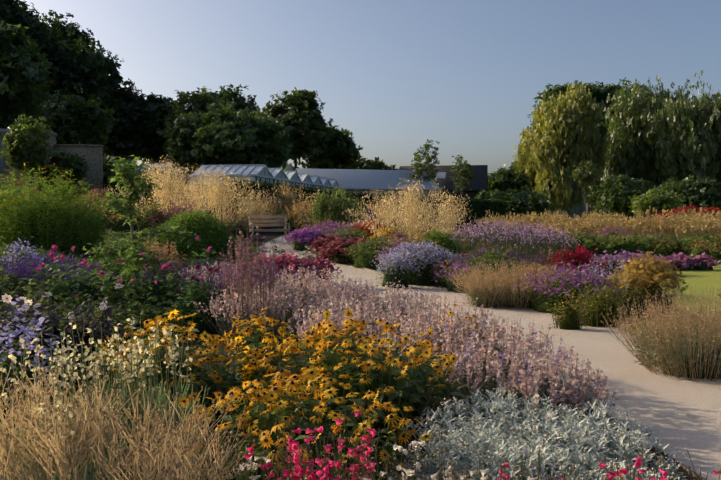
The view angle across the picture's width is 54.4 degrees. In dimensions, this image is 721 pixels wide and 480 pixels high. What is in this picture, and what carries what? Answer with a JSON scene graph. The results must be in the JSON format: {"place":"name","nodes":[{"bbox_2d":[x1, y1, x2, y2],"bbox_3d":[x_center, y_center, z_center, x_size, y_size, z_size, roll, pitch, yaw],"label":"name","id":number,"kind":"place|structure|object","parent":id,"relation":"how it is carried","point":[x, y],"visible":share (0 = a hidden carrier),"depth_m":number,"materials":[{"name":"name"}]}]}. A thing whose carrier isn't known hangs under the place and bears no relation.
{"place":"outdoors","nodes":[
{"label":"outdoors","id":0,"kind":"place"},
{"bbox_2d":[0,190,720,479],"bbox_3d":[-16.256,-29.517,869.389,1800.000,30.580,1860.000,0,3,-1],"label":"ground","id":1,"kind":"structure","parent":0,"point":[269,235],"depth_m":6.06,"materials":[{"name":"soil"}]},
{"bbox_2d":[0,114,56,195],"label":"young tree","id":2,"kind":"object","parent":1,"relation":"on","point":[20,148],"visible":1,"depth_m":36.10,"materials":[{"name":"green plant"}]},
{"bbox_2d":[0,19,59,128],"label":"green tree","id":3,"kind":"object","parent":1,"relation":"on","point":[23,76],"visible":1,"depth_m":43.60,"materials":[{"name":"green plant"}]},
{"bbox_2d":[0,0,66,124],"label":"oak tree","id":4,"kind":"object","parent":1,"relation":"on","point":[13,12],"visible":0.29,"depth_m":76.25,"materials":[{"name":"green plant"}]},
{"bbox_2d":[0,236,83,440],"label":"flowering plants","id":5,"kind":"object","parent":1,"relation":"on","point":[6,361],"visible":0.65,"depth_m":4.36,"materials":[{"name":"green plant"}]},
{"bbox_2d":[0,129,103,199],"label":"wall","id":6,"kind":"structure","parent":1,"relation":"on","point":[93,155],"depth_m":42.15,"materials":[{"name":"grey stone"}]},
{"bbox_2d":[22,148,90,197],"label":"shrub","id":7,"kind":"object","parent":1,"relation":"on","point":[76,163],"visible":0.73,"depth_m":38.66,"materials":[{"name":"green plant"}]},
{"bbox_2d":[0,162,113,258],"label":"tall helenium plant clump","id":8,"kind":"object","parent":1,"relation":"on","point":[46,224],"visible":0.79,"depth_m":13.50,"materials":[{"name":"green plant"}]},
{"bbox_2d":[0,328,113,479],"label":"flowering plant","id":9,"kind":"object","parent":1,"relation":"on","point":[49,377],"visible":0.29,"depth_m":3.92,"materials":[{"name":"beige plant"}]},
{"bbox_2d":[8,10,105,128],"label":"oak tree","id":10,"kind":"object","parent":1,"relation":"on","point":[59,28],"visible":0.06,"depth_m":98.17,"materials":[{"name":"green plant"}]},
{"bbox_2d":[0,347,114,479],"bbox_3d":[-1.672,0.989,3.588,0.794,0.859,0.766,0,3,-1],"label":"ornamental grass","id":11,"kind":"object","parent":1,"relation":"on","point":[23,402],"depth_m":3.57,"materials":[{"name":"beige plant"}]},
{"bbox_2d":[0,251,115,298],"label":"violet salvia","id":12,"kind":"object","parent":1,"relation":"on","point":[21,273],"visible":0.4,"depth_m":9.54,"materials":[{"name":"purple plant"}]},
{"bbox_2d":[0,285,123,390],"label":"flowering plant","id":13,"kind":"object","parent":1,"relation":"on","point":[50,333],"visible":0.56,"depth_m":5.78,"materials":[{"name":"green plant"}]},
{"bbox_2d":[9,27,133,142],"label":"oak tree","id":14,"kind":"object","parent":1,"relation":"on","point":[81,67],"visible":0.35,"depth_m":80.73,"materials":[{"name":"green plant"}]},
{"bbox_2d":[26,87,118,149],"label":"green tree","id":15,"kind":"object","parent":1,"relation":"on","point":[74,121],"visible":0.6,"depth_m":55.92,"materials":[{"name":"green plant"}]},
{"bbox_2d":[13,391,132,479],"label":"flowering plant","id":16,"kind":"object","parent":1,"relation":"on","point":[70,415],"visible":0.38,"depth_m":3.37,"materials":[{"name":"beige plant"}]},
{"bbox_2d":[21,244,147,306],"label":"flowering plants","id":17,"kind":"object","parent":1,"relation":"on","point":[76,284],"visible":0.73,"depth_m":8.50,"materials":[{"name":"green plant"}]},
{"bbox_2d":[49,283,136,382],"bbox_3d":[-2.346,0.881,6.204,0.856,0.975,0.885,-2,3,-34],"label":"flowering plant","id":18,"kind":"object","parent":1,"relation":"on","point":[103,305],"visible":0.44,"depth_m":6.09,"materials":[{"name":"green plant"}]},
{"bbox_2d":[27,316,179,473],"bbox_3d":[-1.555,0.915,4.293,0.869,0.917,0.765,-1,3,-20],"label":"flowering plant","id":19,"kind":"object","parent":1,"relation":"on","point":[118,377],"visible":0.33,"depth_m":4.24,"materials":[{"name":"beige plant"}]},
{"bbox_2d":[103,156,125,194],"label":"shrub","id":20,"kind":"object","parent":1,"relation":"on","point":[107,171],"visible":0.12,"depth_m":45.22,"materials":[{"name":"green plant"}]},
{"bbox_2d":[0,351,250,479],"bbox_3d":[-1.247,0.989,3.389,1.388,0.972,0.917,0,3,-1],"label":"ornamental grass","id":21,"kind":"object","parent":1,"relation":"on","point":[46,435],"depth_m":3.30,"materials":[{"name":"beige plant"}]},
{"bbox_2d":[96,78,160,162],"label":"oak tree","id":22,"kind":"object","parent":1,"relation":"on","point":[138,115],"visible":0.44,"depth_m":89.10,"materials":[{"name":"green plant"}]},
{"bbox_2d":[0,229,266,344],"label":"flowering plants","id":23,"kind":"object","parent":1,"relation":"on","point":[8,289],"visible":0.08,"depth_m":8.71,"materials":[{"name":"green plant"}]},
{"bbox_2d":[78,155,200,286],"bbox_3d":[-3.051,-0.070,9.502,1.396,2.190,1.170,2,3,32],"label":"small tree","id":24,"kind":"object","parent":1,"relation":"on","point":[134,248],"visible":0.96,"depth_m":9.57,"materials":[{"name":"green plant"}]},
{"bbox_2d":[0,229,281,342],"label":"flowering plants","id":25,"kind":"object","parent":1,"relation":"on","point":[70,300],"visible":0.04,"depth_m":8.16,"materials":[{"name":"green plant"}]},
{"bbox_2d":[125,92,177,163],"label":"dark tree","id":26,"kind":"object","parent":1,"relation":"on","point":[154,153],"visible":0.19,"depth_m":95.00,"materials":[{"name":"green plant"}]},
{"bbox_2d":[112,318,205,467],"bbox_3d":[-1.286,0.922,4.315,0.668,0.914,0.640,1,3,22],"label":"flowering plant","id":27,"kind":"object","parent":1,"relation":"on","point":[172,356],"visible":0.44,"depth_m":4.29,"materials":[{"name":"beige plant"}]},
{"bbox_2d":[130,236,188,279],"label":"dry feather grass","id":28,"kind":"object","parent":1,"relation":"on","point":[164,250],"depth_m":11.36,"materials":[{"name":"beige plant"}]},
{"bbox_2d":[104,155,215,215],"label":"ornamental grass","id":29,"kind":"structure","parent":1,"relation":"on","point":[166,192],"depth_m":23.20,"materials":[{"name":"beige plant"}]},
{"bbox_2d":[113,253,217,320],"bbox_3d":[-2.428,0.675,8.959,1.253,1.104,1.046,0,3,-1],"label":"flowering plant","id":30,"kind":"object","parent":1,"relation":"on","point":[144,287],"visible":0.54,"depth_m":8.80,"materials":[{"name":"green plant"}]},
{"bbox_2d":[107,175,234,215],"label":"ornamental grass","id":31,"kind":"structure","parent":1,"relation":"on","point":[113,184],"depth_m":29.89,"materials":[{"name":"plant"}]},
{"bbox_2d":[161,86,223,160],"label":"backlit tree","id":32,"kind":"object","parent":1,"relation":"on","point":[196,103],"visible":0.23,"depth_m":87.23,"materials":[{"name":"green plant"}]},
{"bbox_2d":[148,208,239,264],"bbox_3d":[-3.426,0.030,14.433,2.047,1.365,1.665,0,3,-1],"label":"clipped dome shrub","id":33,"kind":"object","parent":1,"relation":"on","point":[215,237],"visible":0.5,"depth_m":14.03,"materials":[{"name":"green plant"}]},
{"bbox_2d":[166,264,222,335],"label":"flowering plant","id":34,"kind":"object","parent":1,"relation":"on","point":[203,325],"visible":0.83,"depth_m":8.30,"materials":[{"name":"green plant"}]},
{"bbox_2d":[134,257,289,318],"bbox_3d":[-2.112,0.663,9.835,2.290,0.852,1.384,-2,3,-41],"label":"violet salvia","id":35,"kind":"object","parent":1,"relation":"on","point":[199,274],"visible":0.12,"depth_m":9.60,"materials":[{"name":"purple plant"}]},
{"bbox_2d":[176,167,269,229],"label":"ornamental grass","id":36,"kind":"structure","parent":1,"relation":"on","point":[225,199],"depth_m":24.68,"materials":[{"name":"beige plant"}]},
{"bbox_2d":[156,99,292,173],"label":"tree","id":37,"kind":"object","parent":1,"relation":"on","point":[227,136],"visible":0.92,"depth_m":53.09,"materials":[{"name":"green plant"}]},
{"bbox_2d":[18,187,438,233],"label":"border plants","id":38,"kind":"object","parent":1,"relation":"on","point":[120,226],"visible":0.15,"depth_m":24.39,"materials":[{"name":"green plant"}]},
{"bbox_2d":[198,84,260,115],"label":"tree","id":39,"kind":"object","parent":1,"relation":"on","point":[233,95],"visible":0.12,"depth_m":116.64,"materials":[{"name":"green plant"}]},
{"bbox_2d":[188,419,306,479],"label":"flowering plant","id":40,"kind":"object","parent":1,"relation":"on","point":[251,465],"visible":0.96,"depth_m":3.01,"materials":[{"name":"white plant"}]},
{"bbox_2d":[82,196,416,236],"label":"border plants","id":41,"kind":"object","parent":1,"relation":"on","point":[142,225],"visible":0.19,"depth_m":24.91,"materials":[{"name":"green plant"}]},
{"bbox_2d":[219,226,286,337],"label":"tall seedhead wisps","id":42,"kind":"object","parent":1,"relation":"on","point":[246,270],"visible":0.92,"depth_m":8.08,"materials":[{"name":"pink plant"}]},
{"bbox_2d":[226,189,282,232],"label":"ornamental grass","id":43,"kind":"object","parent":1,"relation":"on","point":[263,212],"depth_m":28.86,"materials":[{"name":"beige plant"}]},
{"bbox_2d":[73,187,450,233],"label":"border plants","id":44,"kind":"object","parent":1,"relation":"on","point":[171,209],"visible":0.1,"depth_m":25.46,"materials":[{"name":"green plant"}]},
{"bbox_2d":[189,164,339,190],"bbox_3d":[-5.335,-2.809,47.638,3.685,3.435,22.501,0,3,9],"label":"greenhouse","id":45,"kind":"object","parent":1,"relation":"on","point":[258,172],"visible":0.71,"depth_m":38.17,"materials":[{"name":"clear glass"}]},
{"bbox_2d":[249,215,290,240],"bbox_3d":[-3.248,-0.434,25.032,1.410,0.935,0.540,-1,3,-21],"label":"bench","id":46,"kind":"object","parent":1,"relation":"on","point":[281,223],"visible":0.98,"depth_m":25.12,"materials":[{"name":"brown wood"}]},
{"bbox_2d":[249,107,297,169],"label":"tree","id":47,"kind":"object","parent":1,"relation":"on","point":[287,128],"visible":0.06,"depth_m":103.08,"materials":[{"name":"green plant"}]},
{"bbox_2d":[237,191,328,230],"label":"ornamental grass","id":48,"kind":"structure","parent":1,"relation":"on","point":[297,209],"depth_m":30.11,"materials":[{"name":"beige plant"}]},
{"bbox_2d":[267,179,308,211],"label":"ornamental grass","id":49,"kind":"object","parent":1,"relation":"on","point":[285,195],"depth_m":32.77,"materials":[{"name":"beige plant"}]},
{"bbox_2d":[85,304,494,479],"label":"black-eyed susans","id":50,"kind":"object","parent":1,"relation":"on","point":[261,382],"visible":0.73,"depth_m":4.89,"materials":[{"name":"yellow plant"}]},
{"bbox_2d":[239,250,344,286],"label":"red flowers","id":51,"kind":"object","parent":1,"relation":"on","point":[287,260],"visible":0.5,"depth_m":13.17,"materials":[{"name":"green plant"}]},
{"bbox_2d":[257,87,335,170],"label":"tree","id":52,"kind":"object","parent":1,"relation":"on","point":[299,108],"visible":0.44,"depth_m":106.94,"materials":[{"name":"green plant"}]},
{"bbox_2d":[218,177,389,217],"bbox_3d":[-1.956,-2.039,43.180,1.889,2.648,25.173,1,3,18],"label":"hedge","id":53,"kind":"object","parent":1,"relation":"on","point":[265,185],"visible":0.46,"depth_m":35.90,"materials":[{"name":"green plant"}]},
{"bbox_2d":[282,224,326,251],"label":"purple flowers","id":54,"kind":"object","parent":1,"relation":"on","point":[307,235],"visible":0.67,"depth_m":21.86,"materials":[{"name":"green plant"}]},
{"bbox_2d":[273,407,385,479],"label":"pink flowers","id":55,"kind":"object","parent":1,"relation":"on","point":[323,473],"visible":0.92,"depth_m":3.09,"materials":[{"name":"pink plant"}]},
{"bbox_2d":[301,124,362,168],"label":"tree","id":56,"kind":"object","parent":1,"relation":"on","point":[343,152],"visible":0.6,"depth_m":114.32,"materials":[{"name":"green plant"}]},
{"bbox_2d":[310,186,368,227],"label":"feathery fennel plant","id":57,"kind":"object","parent":1,"relation":"on","point":[336,207],"visible":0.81,"depth_m":27.11,"materials":[{"name":"green plant"}]},
{"bbox_2d":[308,233,377,264],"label":"red flowers","id":58,"kind":"object","parent":1,"relation":"on","point":[330,248],"visible":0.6,"depth_m":18.53,"materials":[{"name":"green plant"}]},
{"bbox_2d":[105,155,612,218],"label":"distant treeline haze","id":59,"kind":"object","parent":1,"relation":"on","point":[289,167],"depth_m":276.52,"materials":[{"name":"green plant"}]},
{"bbox_2d":[348,155,386,169],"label":"distant tree","id":60,"kind":"object","parent":1,"relation":"on","point":[365,164],"visible":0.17,"depth_m":165.38,"materials":[{"name":"green plant"}]},
{"bbox_2d":[295,168,440,198],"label":"greenhouse roof","id":61,"kind":"structure","parent":1,"relation":"on","point":[362,180],"depth_m":63.95,"materials":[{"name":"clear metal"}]},
{"bbox_2d":[339,187,432,232],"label":"ornamental grass","id":62,"kind":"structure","parent":1,"relation":"on","point":[384,212],"depth_m":23.94,"materials":[{"name":"beige plant"}]},
{"bbox_2d":[166,261,617,430],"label":"pink flowers","id":63,"kind":"object","parent":1,"relation":"on","point":[337,300],"visible":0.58,"depth_m":6.44,"materials":[{"name":"pink plant"}]},
{"bbox_2d":[353,176,459,240],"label":"ornamental grass","id":64,"kind":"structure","parent":1,"relation":"on","point":[411,214],"depth_m":21.35,"materials":[{"name":"beige plant"}]},
{"bbox_2d":[332,435,500,479],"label":"flowers","id":65,"kind":"object","parent":1,"relation":"on","point":[410,472],"visible":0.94,"depth_m":3.10,"materials":[{"name":"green plant"}]},
{"bbox_2d":[369,239,464,287],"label":"aster bush","id":66,"kind":"object","parent":1,"relation":"on","point":[404,269],"visible":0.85,"depth_m":14.32,"materials":[{"name":"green plant"}]},
{"bbox_2d":[409,139,439,181],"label":"tree by house","id":67,"kind":"object","parent":1,"relation":"on","point":[419,167],"visible":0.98,"depth_m":65.61,"materials":[{"name":"green plant"}]},
{"bbox_2d":[298,223,560,293],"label":"flowering plants","id":68,"kind":"object","parent":1,"relation":"on","point":[363,259],"visible":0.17,"depth_m":17.52,"materials":[{"name":"green plant"}]},
{"bbox_2d":[310,219,569,292],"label":"flowering plants","id":69,"kind":"object","parent":1,"relation":"on","point":[439,280],"visible":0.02,"depth_m":16.18,"materials":[{"name":"green plant"}]},
{"bbox_2d":[417,229,463,259],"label":"clipped dome shrub","id":70,"kind":"object","parent":1,"relation":"on","point":[447,242],"visible":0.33,"depth_m":18.32,"materials":[{"name":"green plant"}]},
{"bbox_2d":[399,165,487,201],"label":"building","id":71,"kind":"structure","parent":1,"relation":"on","point":[476,185],"depth_m":74.95,"materials":[{"name":"grey"}]},
{"bbox_2d":[382,193,505,227],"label":"hedge","id":72,"kind":"object","parent":1,"relation":"on","point":[480,207],"visible":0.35,"depth_m":56.57,"materials":[{"name":"green plant"}]},
{"bbox_2d":[402,190,491,236],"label":"ornamental grass","id":73,"kind":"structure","parent":1,"relation":"on","point":[448,216],"depth_m":22.39,"materials":[{"name":"beige plant"}]},
{"bbox_2d":[449,154,475,196],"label":"tree by house","id":74,"kind":"object","parent":1,"relation":"on","point":[465,175],"visible":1,"depth_m":67.76,"materials":[{"name":"green plant"}]},
{"bbox_2d":[310,218,625,314],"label":"flowering plants","id":75,"kind":"object","parent":1,"relation":"on","point":[555,292],"visible":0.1,"depth_m":11.22,"materials":[{"name":"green plant"}]},
{"bbox_2d":[258,234,705,479],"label":"steel path edging","id":76,"kind":"object","parent":1,"relation":"on","point":[682,467],"visible":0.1,"depth_m":4.67,"materials":[{"name":"metal"}]},
{"bbox_2d":[258,235,720,479],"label":"path gravel","id":77,"kind":"structure","parent":1,"relation":"on","point":[681,415],"depth_m":6.58,"materials":[{"name":"gravel"}]},
{"bbox_2d":[601,285,720,380],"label":"ornamental grass","id":78,"kind":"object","parent":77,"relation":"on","point":[692,356],"depth_m":6.84,"materials":[{"name":"brown plant"}]},
{"bbox_2d":[488,167,534,217],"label":"shrub","id":79,"kind":"object","parent":1,"relation":"on","point":[501,180],"visible":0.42,"depth_m":92.47,"materials":[{"name":"green plant"}]},
{"bbox_2d":[447,219,584,269],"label":"purple flowers","id":80,"kind":"object","parent":1,"relation":"on","point":[538,240],"visible":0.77,"depth_m":13.54,"materials":[{"name":"purple plant"}]},
{"bbox_2d":[492,185,550,219],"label":"shrub","id":81,"kind":"object","parent":1,"relation":"on","point":[523,201],"visible":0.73,"depth_m":60.93,"materials":[{"name":"green plant"}]},
{"bbox_2d":[448,257,598,308],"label":"ornamental grass","id":82,"kind":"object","parent":1,"relation":"on","point":[488,291],"depth_m":11.42,"materials":[{"name":"brown plant"}]},
{"bbox_2d":[430,439,623,479],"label":"pink flowers","id":83,"kind":"object","parent":1,"relation":"on","point":[501,473],"visible":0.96,"depth_m":3.19,"materials":[{"name":"pink plant"}]},
{"bbox_2d":[404,384,686,479],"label":"silver foliage plant","id":84,"kind":"object","parent":1,"relation":"on","point":[585,444],"visible":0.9,"depth_m":3.99,"materials":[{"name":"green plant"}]},
{"bbox_2d":[512,79,611,217],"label":"weeping birch tree","id":85,"kind":"object","parent":1,"relation":"on","point":[561,141],"visible":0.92,"depth_m":89.22,"materials":[{"name":"green plant"}]},
{"bbox_2d":[541,244,607,283],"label":"red flowers","id":86,"kind":"object","parent":1,"relation":"on","point":[581,254],"visible":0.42,"depth_m":13.51,"materials":[{"name":"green plant"}]},
{"bbox_2d":[517,79,643,216],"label":"oak tree","id":87,"kind":"object","parent":1,"relation":"on","point":[599,95],"visible":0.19,"depth_m":129.88,"materials":[{"name":"green plant"}]},
{"bbox_2d":[572,160,598,221],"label":"tree sapling","id":88,"kind":"object","parent":1,"relation":"on","point":[578,175],"visible":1,"depth_m":41.98,"materials":[{"name":"green plant"}]},
{"bbox_2d":[546,276,634,329],"bbox_3d":[3.183,0.850,9.679,1.436,0.715,0.691,-1,3,-14],"label":"green shrub","id":89,"kind":"object","parent":1,"relation":"on","point":[570,318],"visible":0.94,"depth_m":9.63,"materials":[{"name":"green plant"}]},
{"bbox_2d":[475,206,720,241],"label":"meadow grass plants","id":90,"kind":"object","parent":1,"relation":"on","point":[691,223],"visible":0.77,"depth_m":32.06,"materials":[{"name":"yellow plant"}]},
{"bbox_2d":[534,248,663,275],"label":"flowers","id":91,"kind":"object","parent":1,"relation":"on","point":[624,257],"visible":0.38,"depth_m":17.21,"materials":[{"name":"purple plant"}]},
{"bbox_2d":[583,164,620,216],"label":"shrub","id":92,"kind":"object","parent":1,"relation":"on","point":[591,197],"visible":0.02,"depth_m":115.08,"materials":[{"name":"green plant"}]},
{"bbox_2d":[574,256,633,307],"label":"purple flowers","id":93,"kind":"object","parent":1,"relation":"on","point":[601,272],"visible":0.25,"depth_m":11.44,"materials":[{"name":"purple plant"}]},
{"bbox_2d":[529,226,720,258],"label":"flowering plants","id":94,"kind":"object","parent":1,"relation":"on","point":[698,249],"visible":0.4,"depth_m":23.19,"materials":[{"name":"green plant"}]},
{"bbox_2d":[594,174,658,219],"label":"shrub","id":95,"kind":"object","parent":1,"relation":"on","point":[619,190],"visible":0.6,"depth_m":69.13,"materials":[{"name":"green plant"}]},
{"bbox_2d":[547,231,720,256],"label":"green shrub","id":96,"kind":"object","parent":1,"relation":"on","point":[643,243],"visible":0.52,"depth_m":24.36,"materials":[{"name":"green plant"}]},
{"bbox_2d":[599,435,681,479],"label":"pink flowers","id":97,"kind":"object","parent":1,"relation":"on","point":[637,464],"visible":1,"depth_m":3.08,"materials":[{"name":"pink plant"}]},
{"bbox_2d":[602,250,688,316],"bbox_3d":[4.464,0.672,10.871,1.260,1.064,1.054,0,3,-1],"label":"flowering shrub","id":98,"kind":"object","parent":1,"relation":"on","point":[644,283],"visible":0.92,"depth_m":10.72,"materials":[{"name":"yellow plant"}]},
{"bbox_2d":[600,75,699,189],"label":"birch tree","id":99,"kind":"object","parent":1,"relation":"on","point":[632,152],"visible":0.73,"depth_m":92.78,"materials":[{"name":"green plant"}]},
{"bbox_2d":[628,188,682,218],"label":"shrub","id":100,"kind":"object","parent":1,"relation":"on","point":[659,200],"visible":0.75,"depth_m":61.42,"materials":[{"name":"green plant"}]},
{"bbox_2d":[644,205,720,234],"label":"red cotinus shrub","id":101,"kind":"object","parent":1,"relation":"on","point":[686,208],"visible":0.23,"depth_m":45.75,"materials":[{"name":"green plant"}]},
{"bbox_2d":[647,70,720,185],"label":"birch tree","id":102,"kind":"object","parent":1,"relation":"on","point":[688,143],"visible":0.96,"depth_m":85.75,"materials":[{"name":"green plant"}]},
{"bbox_2d":[658,175,720,209],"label":"shrub","id":103,"kind":"object","parent":1,"relation":"on","point":[699,192],"visible":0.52,"depth_m":65.30,"materials":[{"name":"green plant"}]},
{"bbox_2d":[8,0,720,175],"label":"sky","id":104,"kind":"structure","parent":0,"point":[465,76],"materials":[{"name":"blue"}]},
{"bbox_2d":[575,260,720,313],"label":"lawn","id":105,"kind":"structure","parent":0,"point":[700,280],"depth_m":14.92,"materials":[{"name":"green plant"}]},
{"bbox_2d":[619,252,720,270],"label":"purple flowers","id":106,"kind":"object","parent":105,"relation":"on","point":[681,262],"visible":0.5,"depth_m":18.63,"materials":[{"name":"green plant"}]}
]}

